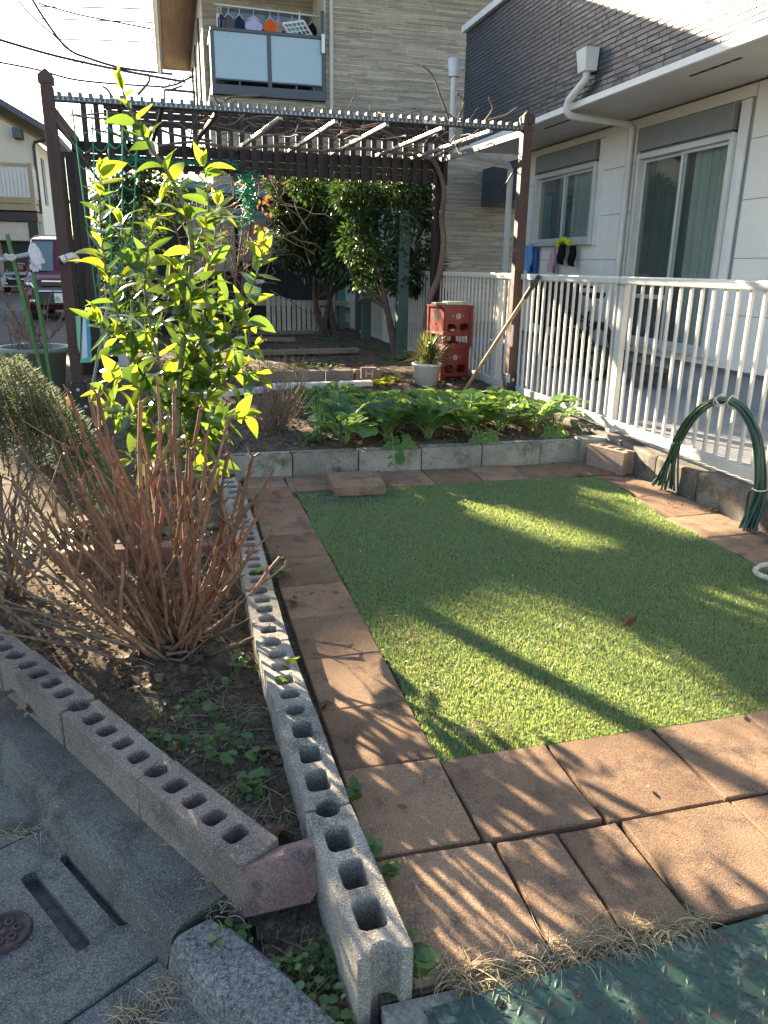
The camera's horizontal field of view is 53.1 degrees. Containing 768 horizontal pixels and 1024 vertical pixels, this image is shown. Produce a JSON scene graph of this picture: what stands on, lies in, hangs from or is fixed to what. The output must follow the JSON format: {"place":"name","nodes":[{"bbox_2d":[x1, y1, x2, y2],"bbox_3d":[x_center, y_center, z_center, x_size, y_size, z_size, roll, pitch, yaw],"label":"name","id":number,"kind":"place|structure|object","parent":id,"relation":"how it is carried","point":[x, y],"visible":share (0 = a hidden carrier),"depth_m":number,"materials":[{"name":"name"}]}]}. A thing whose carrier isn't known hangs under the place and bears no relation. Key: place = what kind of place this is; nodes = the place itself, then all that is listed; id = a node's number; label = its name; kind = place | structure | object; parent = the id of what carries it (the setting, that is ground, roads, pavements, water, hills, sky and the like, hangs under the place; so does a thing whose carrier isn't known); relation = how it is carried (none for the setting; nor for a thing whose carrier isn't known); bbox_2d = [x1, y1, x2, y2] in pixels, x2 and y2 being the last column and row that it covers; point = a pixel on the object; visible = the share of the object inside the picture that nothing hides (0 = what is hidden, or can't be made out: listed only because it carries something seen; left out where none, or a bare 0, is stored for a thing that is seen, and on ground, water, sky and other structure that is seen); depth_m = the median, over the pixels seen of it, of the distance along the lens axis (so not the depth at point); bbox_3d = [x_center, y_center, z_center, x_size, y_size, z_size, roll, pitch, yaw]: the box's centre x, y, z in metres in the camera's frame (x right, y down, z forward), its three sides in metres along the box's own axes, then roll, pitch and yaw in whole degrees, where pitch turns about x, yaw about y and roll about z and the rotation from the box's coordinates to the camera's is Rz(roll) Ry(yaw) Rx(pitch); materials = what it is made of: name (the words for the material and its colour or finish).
{"place":"outdoors","nodes":[
{"label":"outdoors","id":0,"kind":"place"},
{"bbox_2d":[0,61,167,87],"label":"power line","id":1,"kind":"object","parent":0,"point":[74,79],"visible":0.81,"depth_m":21.87,"materials":[{"name":"rubber"}]},
{"bbox_2d":[0,38,185,82],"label":"power line","id":2,"kind":"object","parent":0,"point":[81,61],"visible":0.92,"depth_m":21.78,"materials":[{"name":"rubber"}]},
{"bbox_2d":[0,0,195,235],"label":"sky","id":3,"kind":"structure","parent":0,"point":[18,85],"materials":[{"name":"white"}]},
{"bbox_2d":[32,0,172,75],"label":"power line","id":4,"kind":"object","parent":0,"point":[84,56],"visible":0.98,"depth_m":21.77,"materials":[{"name":"rubber"}]},
{"bbox_2d":[0,291,351,950],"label":"road","id":5,"kind":"structure","parent":0,"point":[61,922],"depth_m":4.82,"materials":[{"name":"asphalt"}]},
{"bbox_2d":[0,268,26,291],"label":"parked car","id":6,"kind":"object","parent":5,"relation":"on","point":[8,279],"visible":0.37,"depth_m":25.59,"materials":[{"name":"white paint"}]},
{"bbox_2d":[0,281,67,391],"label":"rose planter","id":7,"kind":"object","parent":5,"relation":"on","point":[57,352],"visible":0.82,"depth_m":6.68,"materials":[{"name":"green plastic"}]},
{"bbox_2d":[0,98,72,290],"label":"white house","id":8,"kind":"structure","parent":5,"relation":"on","point":[26,211],"depth_m":25.35,"materials":[{"name":"paint"}]},
{"bbox_2d":[0,241,29,276],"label":"porch window","id":9,"kind":"structure","parent":8,"relation":"in","point":[19,247],"depth_m":26.21,"materials":[{"name":"glass"}]},
{"bbox_2d":[17,235,105,318],"bbox_3d":[-5.975,-4.472,14.737,1.610,1.560,3.018,-4,18,-14],"label":"parked van","id":10,"kind":"object","parent":5,"relation":"on","point":[48,278],"visible":0.37,"depth_m":13.57,"materials":[{"name":"white paint"}]},
{"bbox_2d":[0,779,264,1023],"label":"gutter","id":11,"kind":"object","parent":5,"relation":"on","point":[49,974],"visible":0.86,"depth_m":1.52,"materials":[{"name":"concrete"}]},
{"bbox_2d":[0,910,32,954],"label":"iron lid","id":12,"kind":"object","parent":11,"relation":"on","point":[16,928],"visible":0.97,"depth_m":1.57,"materials":[{"name":"metal"}]},
{"bbox_2d":[0,820,195,1023],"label":"dry grass","id":13,"kind":"structure","parent":11,"relation":"on","point":[136,1006],"depth_m":1.43,"materials":[{"name":"plant"}]},
{"bbox_2d":[0,689,335,1023],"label":"kerb","id":14,"kind":"structure","parent":5,"relation":"on","point":[132,873],"depth_m":1.62,"materials":[{"name":"concrete"}]},
{"bbox_2d":[0,625,278,937],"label":"block edging","id":15,"kind":"object","parent":14,"relation":"on","point":[217,839],"visible":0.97,"depth_m":1.81,"materials":[{"name":"grey concrete"}]},
{"bbox_2d":[53,736,245,928],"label":"weeds","id":16,"kind":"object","parent":14,"relation":"on","point":[227,902],"depth_m":1.55,"materials":[{"name":"plant"}]},
{"bbox_2d":[381,933,698,1023],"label":"concrete strip","id":17,"kind":"object","parent":5,"relation":"on","point":[411,1011],"visible":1,"depth_m":1.33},
{"bbox_2d":[424,914,767,1023],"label":"steel plate","id":18,"kind":"object","parent":17,"relation":"on","point":[721,981],"visible":1,"depth_m":1.35,"materials":[{"name":"metal"}]},
{"bbox_2d":[0,326,589,1023],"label":"garden soil","id":19,"kind":"structure","parent":0,"point":[260,726],"depth_m":2.61,"materials":[{"name":"soil"}]},
{"bbox_2d":[5,234,48,396],"bbox_3d":[-2.451,-1.293,5.316,0.172,1.185,0.027,-4,18,-14],"label":"garden stake","id":20,"kind":"object","parent":19,"relation":"on","point":[23,300],"visible":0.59,"depth_m":5.27,"materials":[{"name":"plastic"}]},
{"bbox_2d":[0,433,78,598],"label":"hydrangea shrub","id":21,"kind":"object","parent":19,"relation":"on","point":[13,560],"visible":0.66,"depth_m":2.82,"materials":[{"name":"brown plant"}]},
{"bbox_2d":[31,272,52,386],"bbox_3d":[-2.374,-1.162,5.380,0.067,0.991,0.026,-4,18,-14],"label":"garden stake","id":22,"kind":"object","parent":19,"relation":"on","point":[41,323],"visible":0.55,"depth_m":5.33,"materials":[{"name":"plastic"}]},
{"bbox_2d":[28,243,44,271],"bbox_3d":[-2.341,-1.715,5.176,0.099,0.186,0.063,-4,18,-14],"label":"work glove","id":23,"kind":"object","parent":22,"relation":"on","point":[37,260],"visible":1,"depth_m":5.15,"materials":[{"name":"white fabric"}]},
{"bbox_2d":[0,352,133,587],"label":"rosemary bush","id":24,"kind":"object","parent":19,"relation":"on","point":[26,399],"visible":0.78,"depth_m":2.84,"materials":[{"name":"green plant"}]},
{"bbox_2d":[101,326,129,366],"bbox_3d":[-2.730,-1.676,7.748,0.290,0.400,0.254,-4,18,-14],"label":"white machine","id":25,"kind":"object","parent":19,"relation":"on","point":[122,360],"visible":0.16,"depth_m":7.69,"materials":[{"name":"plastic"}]},
{"bbox_2d":[0,537,245,716],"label":"leaf litter","id":26,"kind":"object","parent":19,"relation":"on","point":[159,677],"visible":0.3,"depth_m":2.40,"materials":[{"name":"plant"}]},
{"bbox_2d":[0,373,287,661],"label":"hydrangea shrub","id":27,"kind":"object","parent":19,"relation":"on","point":[183,634],"visible":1,"depth_m":2.27,"materials":[{"name":"brown plant"}]},
{"bbox_2d":[67,539,235,564],"bbox_3d":[-0.946,0.171,3.272,0.746,0.075,0.080,-3,18,-11],"label":"brick edging","id":28,"kind":"object","parent":19,"relation":"on","point":[165,550],"visible":0.04,"depth_m":3.24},
{"bbox_2d":[69,65,280,578],"bbox_3d":[-0.738,-0.570,2.799,0.741,1.838,0.521,-4,18,-14],"label":"citrus tree","id":29,"kind":"object","parent":19,"relation":"on","point":[194,326],"visible":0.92,"depth_m":2.76,"materials":[{"name":"green plant"}]},
{"bbox_2d":[11,531,342,994],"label":"straw litter","id":30,"kind":"object","parent":19,"relation":"on","point":[219,753],"visible":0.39,"depth_m":2.04,"materials":[{"name":"plant"}]},
{"bbox_2d":[155,475,198,492],"bbox_3d":[-1.134,-0.156,4.200,0.224,0.074,0.103,-5,19,-19],"label":"brick","id":31,"kind":"object","parent":19,"relation":"on","point":[164,483],"visible":0.27,"depth_m":4.15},
{"bbox_2d":[69,128,332,349],"bbox_3d":[-2.131,-3.082,8.833,2.994,2.639,3.545,-4,18,-14],"label":"climber thicket","id":32,"kind":"object","parent":19,"relation":"on","point":[149,188],"visible":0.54,"depth_m":8.88,"materials":[{"name":"green plant"}]},
{"bbox_2d":[0,335,411,560],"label":"weeds","id":33,"kind":"object","parent":19,"relation":"on","point":[309,437],"visible":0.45,"depth_m":4.86,"materials":[{"name":"green plant"}]},
{"bbox_2d":[142,652,270,801],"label":"weeds","id":34,"kind":"object","parent":19,"relation":"on","point":[227,758],"visible":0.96,"depth_m":2.00,"materials":[{"name":"green plant"}]},
{"bbox_2d":[97,170,348,336],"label":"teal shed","id":35,"kind":"structure","parent":19,"relation":"on","point":[290,286],"depth_m":11.84,"materials":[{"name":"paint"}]},
{"bbox_2d":[155,741,347,1011],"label":"leaf litter","id":36,"kind":"object","parent":19,"relation":"on","point":[283,834],"visible":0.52,"depth_m":1.71,"materials":[{"name":"plant"}]},
{"bbox_2d":[74,334,469,477],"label":"leaf litter","id":37,"kind":"object","parent":19,"relation":"on","point":[305,368],"visible":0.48,"depth_m":7.62,"materials":[{"name":"plant"}]},
{"bbox_2d":[32,65,516,336],"bbox_3d":[-0.753,-2.357,6.658,3.901,2.699,2.737,-4,18,-14],"label":"grape vine","id":38,"kind":"object","parent":19,"relation":"on","point":[435,283],"visible":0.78,"depth_m":6.73,"materials":[{"name":"brown plant"}]},
{"bbox_2d":[240,351,315,431],"bbox_3d":[-0.718,-0.808,5.175,0.544,0.578,0.534,-4,18,-14],"label":"dry bush","id":39,"kind":"object","parent":19,"relation":"on","point":[272,419],"visible":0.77,"depth_m":5.16,"materials":[{"name":"plant"}]},
{"bbox_2d":[239,838,317,917],"bbox_3d":[-0.212,0.741,1.559,0.164,0.123,0.069,-5,19,-18],"label":"broken block","id":40,"kind":"object","parent":19,"relation":"on","point":[279,878],"depth_m":1.54,"materials":[{"name":"concrete"}]},
{"bbox_2d":[37,68,534,427],"bbox_3d":[-0.913,-2.240,6.710,3.758,2.600,2.221,-4,18,-14],"label":"pergola","id":41,"kind":"object","parent":19,"relation":"on","point":[54,120],"visible":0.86,"depth_m":7.00,"materials":[{"name":"brown wood"}]},
{"bbox_2d":[76,316,91,362],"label":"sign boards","id":42,"kind":"object","parent":41,"relation":"attached to","point":[86,354],"visible":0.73,"depth_m":5.51,"materials":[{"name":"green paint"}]},
{"bbox_2d":[71,106,137,345],"bbox_3d":[-1.912,-1.993,5.456,0.425,1.583,0.111,-4,18,-14],"label":"climbing net","id":43,"kind":"object","parent":41,"relation":"hanging from","point":[121,203],"visible":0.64,"depth_m":5.37,"materials":[{"name":"plastic"}]},
{"bbox_2d":[112,155,243,171],"bbox_3d":[-1.875,-3.194,7.030,1.162,0.120,0.169,-4,18,-14],"label":"bundled net","id":44,"kind":"object","parent":41,"relation":"hanging from","point":[189,162],"visible":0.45,"depth_m":7.01,"materials":[{"name":"plastic"}]},
{"bbox_2d":[230,169,261,229],"bbox_3d":[-1.306,-2.971,7.319,0.274,0.541,0.280,14,22,35],"label":"bundled net","id":45,"kind":"object","parent":41,"relation":"hanging from","point":[250,198],"visible":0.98,"depth_m":7.29,"materials":[{"name":"plastic"}]},
{"bbox_2d":[203,380,372,398],"bbox_3d":[-0.847,-1.063,6.591,1.592,0.068,0.229,-8,20,-26],"label":"white edging","id":46,"kind":"object","parent":19,"relation":"on","point":[360,383],"visible":0.38,"depth_m":6.66,"materials":[{"name":"concrete"}]},
{"bbox_2d":[206,919,371,1023],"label":"weeds","id":47,"kind":"object","parent":19,"relation":"on","point":[332,1012],"visible":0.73,"depth_m":1.44,"materials":[{"name":"green plant"}]},
{"bbox_2d":[250,330,337,334],"bbox_3d":[-1.316,-2.613,11.180,1.304,0.050,0.120,-5,19,-18],"label":"plank","id":48,"kind":"object","parent":19,"relation":"on","point":[295,332],"visible":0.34,"depth_m":11.10,"materials":[{"name":"brown wood"}]},
{"bbox_2d":[266,295,324,330],"bbox_3d":[-1.317,-2.949,11.591,1.007,0.670,0.075,-10,21,-31],"label":"picket fence","id":49,"kind":"object","parent":19,"relation":"on","point":[284,301],"visible":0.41,"depth_m":11.51,"materials":[{"name":"white paint"}]},
{"bbox_2d":[286,385,330,402],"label":"radish plant","id":50,"kind":"object","parent":19,"relation":"on","point":[307,389],"visible":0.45,"depth_m":6.09,"materials":[{"name":"green plant"}]},
{"bbox_2d":[236,368,381,383],"bbox_3d":[-0.676,-1.235,7.044,1.338,0.139,0.128,-4,18,-14],"label":"terrace edging","id":51,"kind":"object","parent":19,"relation":"on","point":[319,375],"visible":0.36,"depth_m":7.02,"materials":[{"name":"concrete"}]},
{"bbox_2d":[261,347,358,354],"bbox_3d":[-0.889,-1.798,8.600,1.259,0.050,0.120,-6,19,-21],"label":"plank","id":52,"kind":"object","parent":19,"relation":"on","point":[310,351],"visible":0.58,"depth_m":8.57,"materials":[{"name":"brown wood"}]},
{"bbox_2d":[219,477,412,1023],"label":"block edging","id":53,"kind":"object","parent":19,"relation":"on","point":[357,908],"visible":0.81,"depth_m":1.60,"materials":[{"name":"concrete"}]},
{"bbox_2d":[305,383,338,436],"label":"spring onions","id":54,"kind":"object","parent":19,"relation":"on","point":[319,406],"visible":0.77,"depth_m":5.10,"materials":[{"name":"green plant"}]},
{"bbox_2d":[259,156,432,335],"bbox_3d":[-0.537,-3.469,10.207,2.242,2.534,2.204,-1,18,-5],"label":"evergreen tree","id":55,"kind":"object","parent":19,"relation":"on","point":[310,194],"visible":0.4,"depth_m":10.21,"materials":[{"name":"green plant"}]},
{"bbox_2d":[307,392,384,433],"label":"radish plant","id":56,"kind":"object","parent":19,"relation":"on","point":[329,403],"visible":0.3,"depth_m":5.18,"materials":[{"name":"green plant"}]},
{"bbox_2d":[306,398,389,442],"bbox_3d":[-0.224,-0.594,4.912,0.510,0.291,0.661,5,18,13],"label":"radish plant","id":57,"kind":"object","parent":19,"relation":"on","point":[352,414],"visible":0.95,"depth_m":4.80,"materials":[{"name":"green plant"}]},
{"bbox_2d":[361,228,370,338],"bbox_3d":[-0.242,-3.050,10.466,0.120,1.740,0.120,-4,18,-14],"label":"green post","id":58,"kind":"object","parent":19,"relation":"on","point":[365,318],"visible":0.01,"depth_m":10.53,"materials":[{"name":"metal"}]},
{"bbox_2d":[345,385,387,403],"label":"radish plant","id":59,"kind":"object","parent":19,"relation":"on","point":[364,393],"visible":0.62,"depth_m":6.09,"materials":[{"name":"green plant"}]},
{"bbox_2d":[362,375,402,385],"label":"weeds","id":60,"kind":"object","parent":19,"relation":"on","point":[388,379],"visible":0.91,"depth_m":6.97,"materials":[{"name":"plant"}]},
{"bbox_2d":[324,154,450,355],"bbox_3d":[0.107,-2.741,8.662,1.563,2.334,0.965,-4,18,-14],"label":"evergreen tree","id":61,"kind":"object","parent":19,"relation":"on","point":[384,280],"visible":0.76,"depth_m":8.40,"materials":[{"name":"green plant"}]},
{"bbox_2d":[349,397,427,466],"bbox_3d":[0.029,-0.512,4.974,0.516,0.443,0.528,11,20,29],"label":"radish plant","id":62,"kind":"object","parent":19,"relation":"on","point":[388,416],"visible":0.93,"depth_m":4.85,"materials":[{"name":"green plant"}]},
{"bbox_2d":[395,210,410,356],"bbox_3d":[0.202,-2.435,8.559,0.120,1.740,0.120,-4,18,-14],"label":"green post","id":63,"kind":"object","parent":19,"relation":"on","point":[401,314],"visible":0.65,"depth_m":8.50,"materials":[{"name":"metal"}]},
{"bbox_2d":[223,435,606,480],"bbox_3d":[0.261,-0.321,4.856,2.502,0.226,0.138,-4,18,-14],"label":"block edging","id":64,"kind":"object","parent":19,"relation":"on","point":[434,456],"visible":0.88,"depth_m":4.80,"materials":[{"name":"concrete"}]},
{"bbox_2d":[379,393,473,438],"bbox_3d":[0.269,-0.636,5.047,0.606,0.306,0.500,-4,18,-14],"label":"radish plant","id":65,"kind":"object","parent":19,"relation":"on","point":[427,418],"visible":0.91,"depth_m":5.02,"materials":[{"name":"green plant"}]},
{"bbox_2d":[397,327,457,386],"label":"potted plant","id":66,"kind":"object","parent":19,"relation":"on","point":[427,367],"visible":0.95,"depth_m":6.91,"materials":[{"name":"plant"}]},
{"bbox_2d":[436,343,469,381],"bbox_3d":[0.588,-1.408,7.368,0.309,0.374,0.384,-7,19,-24],"label":"bottle crate","id":67,"kind":"object","parent":19,"relation":"on","point":[460,359],"visible":0.52,"depth_m":7.21,"materials":[{"name":"red plastic"}]},
{"bbox_2d":[426,304,473,347],"bbox_3d":[0.618,-1.766,7.261,0.309,0.374,0.384,-6,19,-21],"label":"bottle crate","id":68,"kind":"object","parent":67,"relation":"on","point":[452,321],"visible":0.91,"depth_m":7.12,"materials":[{"name":"red plastic"}]},
{"bbox_2d":[432,388,519,445],"bbox_3d":[0.578,-0.577,5.182,0.541,0.438,0.539,14,22,36],"label":"radish plant","id":69,"kind":"object","parent":19,"relation":"on","point":[464,395],"visible":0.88,"depth_m":5.16,"materials":[{"name":"green plant"}]},
{"bbox_2d":[454,397,533,431],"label":"radish plant","id":70,"kind":"object","parent":19,"relation":"on","point":[500,416],"visible":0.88,"depth_m":5.23,"materials":[{"name":"green plant"}]},
{"bbox_2d":[463,275,540,389],"bbox_3d":[0.939,-1.422,6.356,0.036,1.051,0.898,-10,21,-31],"label":"garden hoe","id":71,"kind":"object","parent":19,"relation":"on","point":[517,309],"visible":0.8,"depth_m":6.24,"materials":[{"name":"brown wood"}]},
{"bbox_2d":[486,386,532,421],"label":"radish plant","id":72,"kind":"object","parent":19,"relation":"on","point":[493,391],"visible":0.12,"depth_m":5.70,"materials":[{"name":"green plant"}]},
{"bbox_2d":[498,390,578,439],"bbox_3d":[1.063,-0.618,5.376,0.569,0.428,0.542,16,23,39],"label":"radish plant","id":73,"kind":"object","parent":19,"relation":"on","point":[545,408],"visible":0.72,"depth_m":5.34,"materials":[{"name":"green plant"}]},
{"bbox_2d":[528,397,599,424],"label":"radish plant","id":74,"kind":"object","parent":19,"relation":"on","point":[566,410],"visible":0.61,"depth_m":5.54,"materials":[{"name":"green plant"}]},
{"bbox_2d":[239,461,767,1023],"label":"paving","id":75,"kind":"structure","parent":0,"point":[692,819],"depth_m":1.83,"materials":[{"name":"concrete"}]},
{"bbox_2d":[264,549,440,986],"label":"weeds","id":76,"kind":"object","parent":75,"relation":"on","point":[426,957],"visible":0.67,"depth_m":1.56,"materials":[{"name":"green plant"}]},
{"bbox_2d":[327,471,385,496],"bbox_3d":[-0.161,-0.164,4.390,0.295,0.058,0.318,-3,18,-11],"label":"loose paver","id":77,"kind":"object","parent":75,"relation":"on","point":[357,483],"visible":0.99,"depth_m":4.29,"materials":[{"name":"concrete"}]},
{"bbox_2d":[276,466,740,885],"bbox_3d":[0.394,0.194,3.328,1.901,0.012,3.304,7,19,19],"label":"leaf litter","id":78,"kind":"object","parent":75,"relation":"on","point":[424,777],"visible":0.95,"depth_m":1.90,"materials":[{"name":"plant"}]},
{"bbox_2d":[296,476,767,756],"bbox_3d":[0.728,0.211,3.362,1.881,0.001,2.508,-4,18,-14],"label":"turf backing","id":79,"kind":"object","parent":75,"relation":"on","point":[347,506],"visible":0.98,"depth_m":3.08,"materials":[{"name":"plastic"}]},
{"bbox_2d":[297,477,767,762],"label":"artificial turf","id":80,"kind":"structure","parent":79,"relation":"on","point":[440,753],"depth_m":2.84,"materials":[{"name":"plastic"}]},
{"bbox_2d":[376,605,508,737],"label":"straw litter","id":81,"kind":"object","parent":80,"relation":"on","point":[477,725],"visible":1,"depth_m":2.10,"materials":[{"name":"plant"}]},
{"bbox_2d":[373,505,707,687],"bbox_3d":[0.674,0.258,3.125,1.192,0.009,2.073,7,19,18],"label":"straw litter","id":82,"kind":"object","parent":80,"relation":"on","point":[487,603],"visible":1,"depth_m":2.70,"materials":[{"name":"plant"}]},
{"bbox_2d":[364,496,767,707],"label":"leaf litter","id":83,"kind":"object","parent":80,"relation":"on","point":[717,694],"visible":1,"depth_m":2.65,"materials":[{"name":"plant"}]},
{"bbox_2d":[389,887,726,1011],"bbox_3d":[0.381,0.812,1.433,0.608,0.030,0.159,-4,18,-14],"label":"dry grass","id":84,"kind":"structure","parent":75,"relation":"on","point":[496,973],"depth_m":1.42,"materials":[{"name":"plant"}]},
{"bbox_2d":[586,442,635,475],"bbox_3d":[1.444,-0.339,4.875,0.132,0.148,0.301,-10,21,-31],"label":"hollow block","id":85,"kind":"object","parent":75,"relation":"on","point":[618,460],"depth_m":4.81,"materials":[{"name":"beige concrete"}]},
{"bbox_2d":[651,394,767,532],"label":"garden hoops","id":86,"kind":"object","parent":75,"relation":"on","point":[750,520],"visible":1,"depth_m":3.74,"materials":[{"name":"plastic"}]},
{"bbox_2d":[373,332,767,487],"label":"concrete apron","id":87,"kind":"object","parent":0,"point":[735,444],"visible":0.04,"depth_m":6.20,"materials":[{"name":"concrete"}]},
{"bbox_2d":[355,252,360,332],"bbox_3d":[-0.369,-3.451,11.714,0.120,1.740,0.120,-4,18,-14],"label":"green post","id":88,"kind":"object","parent":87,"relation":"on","point":[357,316],"depth_m":11.79,"materials":[{"name":"metal"}]},
{"bbox_2d":[533,281,612,380],"bbox_3d":[2.029,-1.938,8.171,0.508,0.955,1.600,-4,18,-14],"label":"bicycle","id":89,"kind":"object","parent":87,"relation":"on","point":[602,325],"visible":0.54,"depth_m":8.27,"materials":[{"name":"metal"}]},
{"bbox_2d":[409,370,767,535],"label":"retaining wall","id":90,"kind":"structure","parent":87,"relation":"on","point":[725,494],"depth_m":4.25,"materials":[{"name":"concrete"}]},
{"bbox_2d":[349,270,767,486],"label":"aluminium fence","id":91,"kind":"object","parent":90,"relation":"on","point":[610,422],"visible":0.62,"depth_m":4.98,"materials":[{"name":"metal"}]},
{"bbox_2d":[448,0,767,412],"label":"house","id":92,"kind":"structure","parent":87,"relation":"on","point":[649,156],"depth_m":7.08,"materials":[{"name":"white"}]},
{"bbox_2d":[524,245,533,271],"bbox_3d":[1.850,-3.251,9.848,0.057,0.320,0.240,-4,18,-14],"label":"towel","id":93,"kind":"object","parent":92,"relation":"hanging from","point":[529,255],"visible":0.89,"depth_m":9.80,"materials":[{"name":"fabric"}]},
{"bbox_2d":[529,137,606,246],"bbox_3d":[2.163,-3.668,8.985,0.200,1.070,1.650,-4,18,-14],"label":"window","id":94,"kind":"structure","parent":92,"relation":"in","point":[572,177],"depth_m":8.92,"materials":[{"name":"glass"}]},
{"bbox_2d":[624,98,753,359],"bbox_3d":[2.948,-2.459,7.191,0.680,2.400,2.000,-4,18,-14],"label":"window","id":95,"kind":"structure","parent":92,"relation":"in","point":[696,161],"depth_m":6.95,"materials":[{"name":"glass"}]},
{"bbox_2d":[610,362,668,388],"bbox_3d":[2.504,-1.347,7.559,0.361,0.175,0.620,-4,18,-14],"label":"step bench","id":96,"kind":"object","parent":87,"relation":"on","point":[647,370],"visible":0.48,"depth_m":7.34,"materials":[{"name":"wood"}]},
{"label":"ground","id":97,"kind":"structure","parent":0,"visible":0},
{"bbox_2d":[152,0,518,338],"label":"beige house","id":98,"kind":"structure","parent":97,"relation":"on","point":[379,53],"depth_m":11.98,"materials":[{"name":"stone"}]},
{"bbox_2d":[195,18,202,104],"bbox_3d":[-3.213,-7.668,13.340,0.038,1.400,0.750,-4,18,-14],"label":"side window","id":99,"kind":"structure","parent":98,"relation":"in","point":[197,38],"depth_m":13.05,"materials":[{"name":"glass"}]},
{"bbox_2d":[222,8,308,89],"bbox_3d":[-1.877,-7.288,12.297,1.360,1.250,0.045,-4,18,-14],"label":"balcony window","id":100,"kind":"structure","parent":98,"relation":"in","point":[262,16],"depth_m":12.18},
{"bbox_2d":[214,3,319,17],"bbox_3d":[-1.751,-7.601,11.641,1.601,0.064,0.034,-4,18,-14],"label":"laundry pole","id":101,"kind":"object","parent":98,"relation":"attached to","point":[265,10],"visible":1,"depth_m":11.62,"materials":[{"name":"metal"}]},
{"bbox_2d":[282,11,312,34],"bbox_3d":[-1.305,-7.388,11.811,0.548,0.546,0.127,-4,18,-14],"label":"drying rack","id":102,"kind":"object","parent":101,"relation":"hanging from","point":[295,22],"visible":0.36,"depth_m":11.75,"materials":[{"name":"plastic"}]},
{"bbox_2d":[345,185,397,309],"bbox_3d":[-0.259,-4.320,12.616,0.970,1.950,0.042,-4,18,-14],"label":"ground window","id":103,"kind":"structure","parent":98,"relation":"in","point":[347,296],"depth_m":12.71,"materials":[{"name":"glass"}]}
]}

